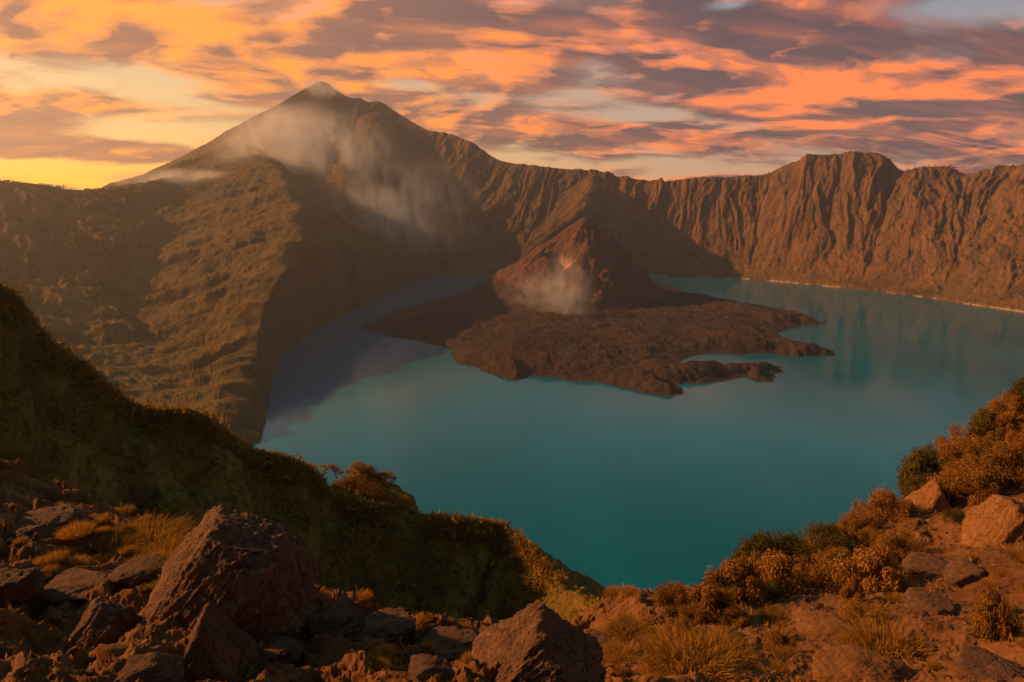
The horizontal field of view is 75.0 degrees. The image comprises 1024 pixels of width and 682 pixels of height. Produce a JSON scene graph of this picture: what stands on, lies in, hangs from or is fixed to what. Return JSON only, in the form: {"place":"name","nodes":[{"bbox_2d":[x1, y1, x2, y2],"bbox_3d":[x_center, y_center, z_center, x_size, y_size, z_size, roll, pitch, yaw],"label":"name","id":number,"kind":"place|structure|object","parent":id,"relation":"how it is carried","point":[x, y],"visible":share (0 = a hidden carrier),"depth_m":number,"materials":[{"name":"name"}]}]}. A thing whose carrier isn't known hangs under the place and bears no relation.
{"place":"outdoors","nodes":[
{"label":"outdoors","id":0,"kind":"place"},
{"bbox_2d":[0,82,608,443],"bbox_3d":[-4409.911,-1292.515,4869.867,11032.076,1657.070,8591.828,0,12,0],"label":"mountain","id":1,"kind":"structure","parent":0,"point":[224,273],"depth_m":3248.47,"materials":[{"name":"stone"}]},
{"bbox_2d":[0,287,611,622],"bbox_3d":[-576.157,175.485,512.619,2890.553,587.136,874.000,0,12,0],"label":"hillside","id":2,"kind":"structure","parent":0,"point":[148,469],"depth_m":166.57,"materials":[{"name":"plant"}]},
{"bbox_2d":[0,281,707,621],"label":"ground cover","id":3,"kind":"object","parent":2,"relation":"on","point":[372,511],"visible":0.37,"depth_m":179.36,"materials":[{"name":"green plant"}]},
{"bbox_2d":[342,470,417,510],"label":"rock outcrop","id":4,"kind":"object","parent":2,"relation":"on","point":[398,489],"visible":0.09,"depth_m":211.60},
{"bbox_2d":[319,463,344,478],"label":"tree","id":5,"kind":"object","parent":4,"relation":"on","point":[332,467],"visible":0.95,"depth_m":207.24,"materials":[{"name":"brown plant"}]},
{"bbox_2d":[329,472,380,499],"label":"shrub","id":6,"kind":"object","parent":4,"relation":"on","point":[341,484],"visible":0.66,"depth_m":199.83,"materials":[{"name":"brown plant"}]},
{"bbox_2d":[346,460,376,477],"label":"shrub","id":7,"kind":"object","parent":4,"relation":"on","point":[362,468],"visible":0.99,"depth_m":208.36,"materials":[{"name":"brown plant"}]},
{"bbox_2d":[358,482,395,506],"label":"shrub","id":8,"kind":"object","parent":4,"relation":"on","point":[382,491],"visible":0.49,"depth_m":199.41,"materials":[{"name":"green plant"}]},
{"bbox_2d":[369,470,396,486],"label":"shrub","id":9,"kind":"object","parent":4,"relation":"on","point":[381,476],"visible":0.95,"depth_m":209.54,"materials":[{"name":"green plant"}]},
{"bbox_2d":[381,490,414,513],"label":"shrub","id":10,"kind":"object","parent":4,"relation":"on","point":[402,501],"visible":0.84,"depth_m":200.02,"materials":[{"name":"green plant"}]},
{"bbox_2d":[0,391,1023,681],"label":"ground","id":11,"kind":"structure","parent":0,"point":[22,485],"depth_m":6.38,"materials":[{"name":"soil"}]},
{"bbox_2d":[0,567,45,603],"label":"boulder","id":12,"kind":"object","parent":11,"relation":"on","point":[20,586],"visible":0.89,"depth_m":5.65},
{"bbox_2d":[31,554,49,566],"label":"grass tussock","id":13,"kind":"object","parent":11,"relation":"on","point":[36,562],"depth_m":6.30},
{"bbox_2d":[2,504,92,544],"bbox_3d":[-5.151,2.033,7.252,1.054,0.327,0.836,0,12,0],"label":"boulder","id":14,"kind":"object","parent":11,"relation":"on","point":[46,522],"visible":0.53,"depth_m":7.15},
{"bbox_2d":[40,562,60,574],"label":"grass tussock","id":15,"kind":"object","parent":11,"relation":"on","point":[52,567],"depth_m":6.21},
{"bbox_2d":[41,547,71,564],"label":"grass tussock","id":16,"kind":"object","parent":11,"relation":"on","point":[59,558],"depth_m":6.42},
{"bbox_2d":[51,517,97,540],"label":"grass tussock","id":17,"kind":"object","parent":11,"relation":"on","point":[78,529],"depth_m":7.00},
{"bbox_2d":[39,568,116,603],"bbox_3d":[-3.874,2.217,6.072,0.673,0.142,0.564,0,12,0],"label":"boulder","id":18,"kind":"object","parent":11,"relation":"on","point":[73,584],"visible":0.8,"depth_m":5.96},
{"bbox_2d":[61,553,95,569],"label":"grass tussock","id":19,"kind":"object","parent":11,"relation":"on","point":[73,561],"depth_m":6.52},
{"bbox_2d":[64,598,140,649],"bbox_3d":[-3.378,2.369,5.456,0.608,0.488,0.519,0,12,0],"label":"boulder","id":20,"kind":"object","parent":11,"relation":"on","point":[103,621],"visible":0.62,"depth_m":5.36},
{"bbox_2d":[91,512,113,524],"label":"grass tussock","id":21,"kind":"object","parent":11,"relation":"on","point":[103,519],"depth_m":7.39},
{"bbox_2d":[88,533,118,551],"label":"grass tussock","id":22,"kind":"object","parent":11,"relation":"on","point":[107,540],"depth_m":7.05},
{"bbox_2d":[73,524,148,564],"bbox_3d":[-4.246,2.127,7.034,0.886,0.274,0.896,11,17,42],"label":"grass tussock","id":23,"kind":"object","parent":11,"relation":"on","point":[126,540],"depth_m":7.03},
{"bbox_2d":[105,523,126,535],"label":"grass tussock","id":24,"kind":"object","parent":11,"relation":"on","point":[115,531],"depth_m":7.25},
{"bbox_2d":[116,544,134,555],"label":"grass tussock","id":25,"kind":"object","parent":11,"relation":"on","point":[125,551],"depth_m":6.74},
{"bbox_2d":[117,503,138,515],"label":"grass tussock","id":26,"kind":"object","parent":11,"relation":"on","point":[130,509],"depth_m":8.56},
{"bbox_2d":[105,553,165,586],"bbox_3d":[-3.407,2.114,6.147,0.394,0.144,0.476,3,13,15],"label":"boulder","id":27,"kind":"object","parent":11,"relation":"on","point":[127,573],"visible":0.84,"depth_m":6.04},
{"bbox_2d":[116,546,171,582],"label":"grass tussock","id":28,"kind":"object","parent":27,"relation":"on","point":[156,574],"depth_m":6.24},
{"bbox_2d":[95,509,201,564],"bbox_3d":[-4.104,2.131,7.221,1.549,0.319,1.566,-2,12,-7],"label":"grass tussock","id":29,"kind":"object","parent":11,"relation":"on","point":[150,530],"depth_m":7.54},
{"bbox_2d":[113,652,185,681],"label":"boulder","id":30,"kind":"object","parent":11,"relation":"on","point":[154,667],"visible":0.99,"depth_m":4.09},
{"bbox_2d":[139,531,184,555],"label":"grass tussock","id":31,"kind":"object","parent":11,"relation":"on","point":[173,542],"depth_m":6.99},
{"bbox_2d":[184,601,257,681],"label":"boulder","id":32,"kind":"object","parent":11,"relation":"on","point":[221,647],"visible":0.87,"depth_m":4.89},
{"bbox_2d":[142,504,323,641],"bbox_3d":[-2.462,2.108,5.689,1.570,1.266,1.226,0,12,0],"label":"boulder","id":33,"kind":"object","parent":11,"relation":"on","point":[252,576],"visible":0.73,"depth_m":5.42,"materials":[{"name":"stone"}]},
{"bbox_2d":[255,636,302,664],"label":"boulder","id":34,"kind":"object","parent":11,"relation":"on","point":[285,649],"visible":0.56,"depth_m":5.24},
{"bbox_2d":[305,596,367,642],"bbox_3d":[-1.531,2.428,5.755,0.459,0.201,0.550,-9,15,-35],"label":"boulder","id":35,"kind":"object","parent":11,"relation":"on","point":[343,617],"visible":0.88,"depth_m":5.68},
{"bbox_2d":[356,589,372,600],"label":"grass tussock","id":36,"kind":"object","parent":11,"relation":"on","point":[366,594],"depth_m":7.89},
{"bbox_2d":[367,654,390,670],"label":"grass tussock","id":37,"kind":"object","parent":11,"relation":"on","point":[383,662],"depth_m":5.08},
{"bbox_2d":[373,643,398,658],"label":"grass tussock","id":38,"kind":"object","parent":11,"relation":"on","point":[378,649],"depth_m":5.34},
{"bbox_2d":[365,608,416,643],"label":"boulder","id":39,"kind":"object","parent":11,"relation":"on","point":[388,625],"visible":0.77,"depth_m":5.96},
{"bbox_2d":[408,653,454,681],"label":"boulder","id":40,"kind":"object","parent":11,"relation":"on","point":[423,667],"visible":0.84,"depth_m":4.75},
{"bbox_2d":[414,626,477,663],"bbox_3d":[-0.604,2.741,5.949,0.661,0.210,0.480,0,12,0],"label":"boulder","id":41,"kind":"object","parent":11,"relation":"on","point":[454,642],"visible":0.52,"depth_m":5.94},
{"bbox_2d":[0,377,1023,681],"bbox_3d":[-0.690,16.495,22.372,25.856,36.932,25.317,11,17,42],"label":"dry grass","id":42,"kind":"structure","parent":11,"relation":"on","point":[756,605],"depth_m":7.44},
{"bbox_2d":[471,602,606,681],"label":"boulder","id":43,"kind":"object","parent":11,"relation":"on","point":[537,642],"visible":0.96,"depth_m":4.88,"materials":[{"name":"stone"}]},
{"bbox_2d":[590,631,621,660],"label":"boulder","id":44,"kind":"object","parent":11,"relation":"on","point":[603,638],"visible":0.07,"depth_m":6.97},
{"bbox_2d":[602,583,620,599],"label":"grass tussock","id":45,"kind":"object","parent":11,"relation":"on","point":[613,590],"depth_m":9.70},
{"bbox_2d":[612,662,628,676],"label":"grass tussock","id":46,"kind":"object","parent":11,"relation":"on","point":[619,671],"depth_m":5.61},
{"bbox_2d":[602,638,641,664],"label":"shrub","id":47,"kind":"object","parent":11,"relation":"on","point":[617,647],"depth_m":6.43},
{"bbox_2d":[618,584,640,597],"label":"grass tussock","id":48,"kind":"object","parent":11,"relation":"on","point":[627,589],"depth_m":8.98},
{"bbox_2d":[602,611,658,644],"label":"grass tussock","id":49,"kind":"object","parent":11,"relation":"on","point":[629,625],"depth_m":7.50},
{"bbox_2d":[631,647,695,674],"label":"grass tussock","id":50,"kind":"object","parent":11,"relation":"on","point":[643,672],"depth_m":5.68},
{"bbox_2d":[652,579,691,616],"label":"shrub","id":51,"kind":"object","parent":11,"relation":"on","point":[675,593],"visible":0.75,"depth_m":8.18,"materials":[{"name":"brown plant"}]},
{"bbox_2d":[665,612,695,635],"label":"shrub","id":52,"kind":"object","parent":11,"relation":"on","point":[669,623],"visible":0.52,"depth_m":7.44,"materials":[{"name":"brown plant"}]},
{"bbox_2d":[677,602,710,625],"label":"shrub","id":53,"kind":"object","parent":11,"relation":"on","point":[685,611],"visible":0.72,"depth_m":7.85,"materials":[{"name":"brown plant"}]},
{"bbox_2d":[630,616,765,681],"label":"grass tussock","id":54,"kind":"object","parent":11,"relation":"on","point":[680,644],"depth_m":5.62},
{"bbox_2d":[684,581,734,622],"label":"shrub","id":55,"kind":"object","parent":11,"relation":"on","point":[710,599],"visible":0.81,"depth_m":7.89,"materials":[{"name":"brown plant"}]},
{"bbox_2d":[685,621,769,671],"bbox_3d":[1.902,2.759,6.031,0.892,0.327,0.883,-7,14,-28],"label":"grass tussock","id":56,"kind":"object","parent":11,"relation":"on","point":[751,656],"depth_m":6.11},
{"bbox_2d":[701,553,767,604],"bbox_3d":[3.004,3.203,8.956,0.879,0.669,0.809,-3,13,-13],"label":"shrub","id":57,"kind":"object","parent":11,"relation":"on","point":[741,569],"visible":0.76,"depth_m":8.89,"materials":[{"name":"brown plant"}]},
{"bbox_2d":[719,603,752,627],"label":"shrub","id":58,"kind":"object","parent":11,"relation":"on","point":[741,620],"visible":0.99,"depth_m":7.72,"materials":[{"name":"brown plant"}]},
{"bbox_2d":[725,530,778,573],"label":"shrub","id":59,"kind":"object","parent":11,"relation":"on","point":[759,543],"visible":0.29,"depth_m":10.64,"materials":[{"name":"green plant"}]},
{"bbox_2d":[760,579,782,600],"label":"shrub","id":60,"kind":"object","parent":11,"relation":"on","point":[771,591],"visible":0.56,"depth_m":9.26,"materials":[{"name":"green plant"}]},
{"bbox_2d":[758,603,786,624],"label":"shrub","id":61,"kind":"object","parent":11,"relation":"on","point":[768,613],"visible":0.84,"depth_m":7.94,"materials":[{"name":"brown plant"}]},
{"bbox_2d":[748,547,805,594],"bbox_3d":[3.789,3.431,9.804,0.914,0.840,0.993,-11,16,-41],"label":"shrub","id":62,"kind":"object","parent":11,"relation":"on","point":[776,567],"visible":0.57,"depth_m":9.62,"materials":[{"name":"brown plant"}]},
{"bbox_2d":[761,629,793,651],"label":"shrub","id":63,"kind":"object","parent":11,"relation":"on","point":[776,638],"visible":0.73,"depth_m":6.76,"materials":[{"name":"brown plant"}]},
{"bbox_2d":[770,657,788,672],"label":"grass tussock","id":64,"kind":"object","parent":11,"relation":"on","point":[777,665],"depth_m":5.66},
{"bbox_2d":[763,620,797,646],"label":"grass tussock","id":65,"kind":"object","parent":11,"relation":"on","point":[786,632],"depth_m":7.16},
{"bbox_2d":[771,641,803,659],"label":"grass tussock","id":66,"kind":"object","parent":11,"relation":"on","point":[785,650],"depth_m":6.35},
{"bbox_2d":[761,527,817,573],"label":"shrub","id":67,"kind":"object","parent":11,"relation":"on","point":[791,547],"visible":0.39,"depth_m":11.01,"materials":[{"name":"green plant"}]},
{"bbox_2d":[791,606,822,623],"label":"boulder","id":68,"kind":"object","parent":11,"relation":"on","point":[800,609],"visible":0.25,"depth_m":7.71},
{"bbox_2d":[789,546,840,592],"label":"shrub","id":69,"kind":"object","parent":11,"relation":"on","point":[821,566],"visible":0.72,"depth_m":10.15,"materials":[{"name":"brown plant"}]},
{"bbox_2d":[793,519,857,555],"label":"shrub","id":70,"kind":"object","parent":11,"relation":"on","point":[830,536],"visible":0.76,"depth_m":11.55,"materials":[{"name":"green plant"}]},
{"bbox_2d":[795,610,856,641],"bbox_3d":[3.430,3.157,7.266,0.633,0.242,0.463,3,13,14],"label":"boulder","id":71,"kind":"object","parent":11,"relation":"on","point":[814,625],"visible":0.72,"depth_m":7.24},
{"bbox_2d":[822,544,847,561],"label":"shrub","id":72,"kind":"object","parent":11,"relation":"on","point":[832,549],"visible":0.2,"depth_m":11.00,"materials":[{"name":"brown plant"}]},
{"bbox_2d":[833,549,857,563],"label":"shrub","id":73,"kind":"object","parent":11,"relation":"on","point":[842,555],"visible":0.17,"depth_m":10.58,"materials":[{"name":"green plant"}]},
{"bbox_2d":[834,526,860,543],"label":"shrub","id":74,"kind":"object","parent":11,"relation":"on","point":[853,535],"visible":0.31,"depth_m":12.18,"materials":[{"name":"brown plant"}]},
{"bbox_2d":[839,574,864,605],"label":"shrub","id":75,"kind":"object","parent":11,"relation":"on","point":[846,592],"visible":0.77,"depth_m":8.32,"materials":[{"name":"brown plant"}]},
{"bbox_2d":[830,628,882,651],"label":"grass tussock","id":76,"kind":"object","parent":11,"relation":"on","point":[839,641],"depth_m":6.71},
{"bbox_2d":[837,506,881,534],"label":"shrub","id":77,"kind":"object","parent":11,"relation":"on","point":[855,522],"visible":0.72,"depth_m":12.61,"materials":[{"name":"brown plant"}]},
{"bbox_2d":[811,644,913,681],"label":"boulder","id":78,"kind":"object","parent":11,"relation":"on","point":[846,663],"visible":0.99,"depth_m":5.38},
{"bbox_2d":[836,595,892,628],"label":"shrub","id":79,"kind":"object","parent":11,"relation":"on","point":[850,613],"visible":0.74,"depth_m":7.52,"materials":[{"name":"brown plant"}]},
{"bbox_2d":[831,543,907,595],"bbox_3d":[5.074,3.251,9.449,0.998,0.800,0.919,-1,12,-3],"label":"shrub","id":80,"kind":"object","parent":11,"relation":"on","point":[882,572],"visible":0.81,"depth_m":9.39,"materials":[{"name":"brown plant"}]},
{"bbox_2d":[856,524,883,550],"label":"shrub","id":81,"kind":"object","parent":11,"relation":"on","point":[866,533],"visible":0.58,"depth_m":11.76,"materials":[{"name":"brown plant"}]},
{"bbox_2d":[851,483,914,523],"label":"shrub","id":82,"kind":"object","parent":11,"relation":"on","point":[884,498],"visible":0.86,"depth_m":13.06,"materials":[{"name":"brown plant"}]},
{"bbox_2d":[882,589,901,604],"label":"grass tussock","id":83,"kind":"object","parent":11,"relation":"on","point":[893,600],"depth_m":8.18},
{"bbox_2d":[835,609,950,662],"bbox_3d":[3.667,2.869,6.472,1.062,0.438,1.073,-2,13,-10],"label":"grass tussock","id":84,"kind":"object","parent":11,"relation":"on","point":[886,646],"depth_m":6.56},
{"bbox_2d":[864,526,931,564],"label":"shrub","id":85,"kind":"object","parent":11,"relation":"on","point":[888,539],"visible":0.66,"depth_m":10.93,"materials":[{"name":"brown plant"}]},
{"bbox_2d":[895,446,943,498],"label":"shrub","id":86,"kind":"object","parent":11,"relation":"on","point":[919,461],"visible":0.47,"depth_m":15.23,"materials":[{"name":"green plant"}]},
{"bbox_2d":[901,552,947,578],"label":"boulder","id":87,"kind":"object","parent":11,"relation":"on","point":[916,564],"visible":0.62,"depth_m":9.60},
{"bbox_2d":[901,472,948,492],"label":"shrub","id":88,"kind":"object","parent":11,"relation":"on","point":[909,488],"visible":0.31,"depth_m":14.78,"materials":[{"name":"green plant"}]},
{"bbox_2d":[902,587,955,616],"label":"boulder","id":89,"kind":"object","parent":11,"relation":"on","point":[915,599],"visible":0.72,"depth_m":7.58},
{"bbox_2d":[905,478,952,513],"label":"boulder","id":90,"kind":"object","parent":11,"relation":"on","point":[928,497],"visible":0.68,"depth_m":13.23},
{"bbox_2d":[908,438,952,466],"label":"shrub","id":91,"kind":"object","parent":11,"relation":"on","point":[931,450],"visible":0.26,"depth_m":16.20,"materials":[{"name":"green plant"}]},
{"bbox_2d":[926,657,943,670],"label":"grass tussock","id":92,"kind":"object","parent":11,"relation":"on","point":[934,665],"depth_m":5.50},
{"bbox_2d":[943,486,960,508],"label":"shrub","id":93,"kind":"object","parent":11,"relation":"on","point":[954,499],"visible":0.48,"depth_m":13.29,"materials":[{"name":"green plant"}]},
{"bbox_2d":[941,507,965,524],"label":"shrub","id":94,"kind":"object","parent":11,"relation":"on","point":[955,514],"visible":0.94,"depth_m":12.04,"materials":[{"name":"green plant"}]},
{"bbox_2d":[933,419,983,459],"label":"shrub","id":95,"kind":"object","parent":11,"relation":"on","point":[939,437],"visible":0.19,"depth_m":15.84,"materials":[{"name":"brown plant"}]},
{"bbox_2d":[925,461,999,506],"bbox_3d":[9.154,2.788,13.520,1.256,0.897,1.390,10,16,39],"label":"shrub","id":96,"kind":"object","parent":11,"relation":"on","point":[975,482],"visible":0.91,"depth_m":13.29,"materials":[{"name":"brown plant"}]},
{"bbox_2d":[942,559,987,587],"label":"boulder","id":97,"kind":"object","parent":11,"relation":"on","point":[960,573],"visible":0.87,"depth_m":8.88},
{"bbox_2d":[935,429,1003,466],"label":"shrub","id":98,"kind":"object","parent":11,"relation":"on","point":[970,448],"visible":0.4,"depth_m":14.96,"materials":[{"name":"brown plant"}]},
{"bbox_2d":[966,405,1004,439],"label":"shrub","id":99,"kind":"object","parent":11,"relation":"on","point":[984,415],"visible":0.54,"depth_m":15.72,"materials":[{"name":"green plant"}]},
{"bbox_2d":[955,644,1023,681],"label":"boulder","id":100,"kind":"object","parent":11,"relation":"on","point":[977,664],"visible":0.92,"depth_m":5.08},
{"bbox_2d":[978,577,1002,589],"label":"grass tussock","id":101,"kind":"object","parent":11,"relation":"on","point":[989,582],"depth_m":8.43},
{"bbox_2d":[959,435,1023,492],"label":"shrub","id":102,"kind":"object","parent":11,"relation":"on","point":[998,462],"visible":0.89,"depth_m":13.48,"materials":[{"name":"brown plant"}]},
{"bbox_2d":[961,494,1023,547],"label":"boulder","id":103,"kind":"object","parent":11,"relation":"on","point":[993,520],"visible":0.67,"depth_m":10.62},
{"bbox_2d":[969,585,1022,641],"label":"shrub","id":104,"kind":"object","parent":11,"relation":"on","point":[1003,624],"visible":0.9,"depth_m":6.43,"materials":[{"name":"brown plant"}]},
{"bbox_2d":[982,414,1019,439],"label":"shrub","id":105,"kind":"object","parent":11,"relation":"on","point":[998,432],"visible":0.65,"depth_m":15.36,"materials":[{"name":"brown plant"}]},
{"bbox_2d":[986,388,1023,421],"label":"shrub","id":106,"kind":"object","parent":11,"relation":"on","point":[997,405],"visible":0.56,"depth_m":15.90,"materials":[{"name":"orange plant"}]},
{"bbox_2d":[990,411,1020,436],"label":"shrub","id":107,"kind":"object","parent":11,"relation":"on","point":[1016,422],"visible":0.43,"depth_m":15.46,"materials":[{"name":"brown plant"}]},
{"bbox_2d":[1002,377,1023,405],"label":"shrub","id":108,"kind":"object","parent":11,"relation":"on","point":[1018,385],"visible":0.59,"depth_m":16.07,"materials":[{"name":"green plant"}]},
{"bbox_2d":[1002,542,1023,563],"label":"grass tussock","id":109,"kind":"object","parent":11,"relation":"on","point":[1016,556],"depth_m":8.87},
{"bbox_2d":[1003,422,1023,450],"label":"shrub","id":110,"kind":"object","parent":11,"relation":"on","point":[1018,440],"visible":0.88,"depth_m":14.58,"materials":[{"name":"orange plant"}]},
{"bbox_2d":[0,0,1023,189],"label":"sky","id":111,"kind":"structure","parent":0,"point":[94,93],"materials":[{"name":"orange"}]},
{"bbox_2d":[360,274,834,395],"bbox_3d":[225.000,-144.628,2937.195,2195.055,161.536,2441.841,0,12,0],"label":"island","id":112,"kind":"structure","parent":0,"point":[493,325],"depth_m":2537.39,"materials":[{"name":"stone"}]},
{"bbox_2d":[495,217,665,304],"bbox_3d":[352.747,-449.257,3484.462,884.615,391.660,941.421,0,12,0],"label":"volcanic cone","id":113,"kind":"object","parent":112,"relation":"on","point":[584,258],"visible":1,"depth_m":3271.28,"materials":[{"name":"stone"}]},
{"bbox_2d":[247,274,1023,591],"bbox_3d":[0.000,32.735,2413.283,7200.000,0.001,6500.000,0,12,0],"label":"water","id":114,"kind":"structure","parent":0,"point":[605,485],"depth_m":1632.70,"materials":[{"name":"liquid"}]},
{"bbox_2d":[607,151,1023,311],"bbox_3d":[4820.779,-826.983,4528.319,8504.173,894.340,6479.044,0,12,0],"label":"crater wall","id":115,"kind":"structure","parent":0,"point":[878,222],"depth_m":4278.43,"materials":[{"name":"stone"}]},
{"bbox_2d":[0,151,1023,191],"bbox_3d":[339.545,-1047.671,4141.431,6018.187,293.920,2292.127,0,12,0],"label":"rim forest","id":116,"kind":"object","parent":115,"relation":"on","point":[953,168],"visible":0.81,"depth_m":4196.26,"materials":[{"name":"green plant"}]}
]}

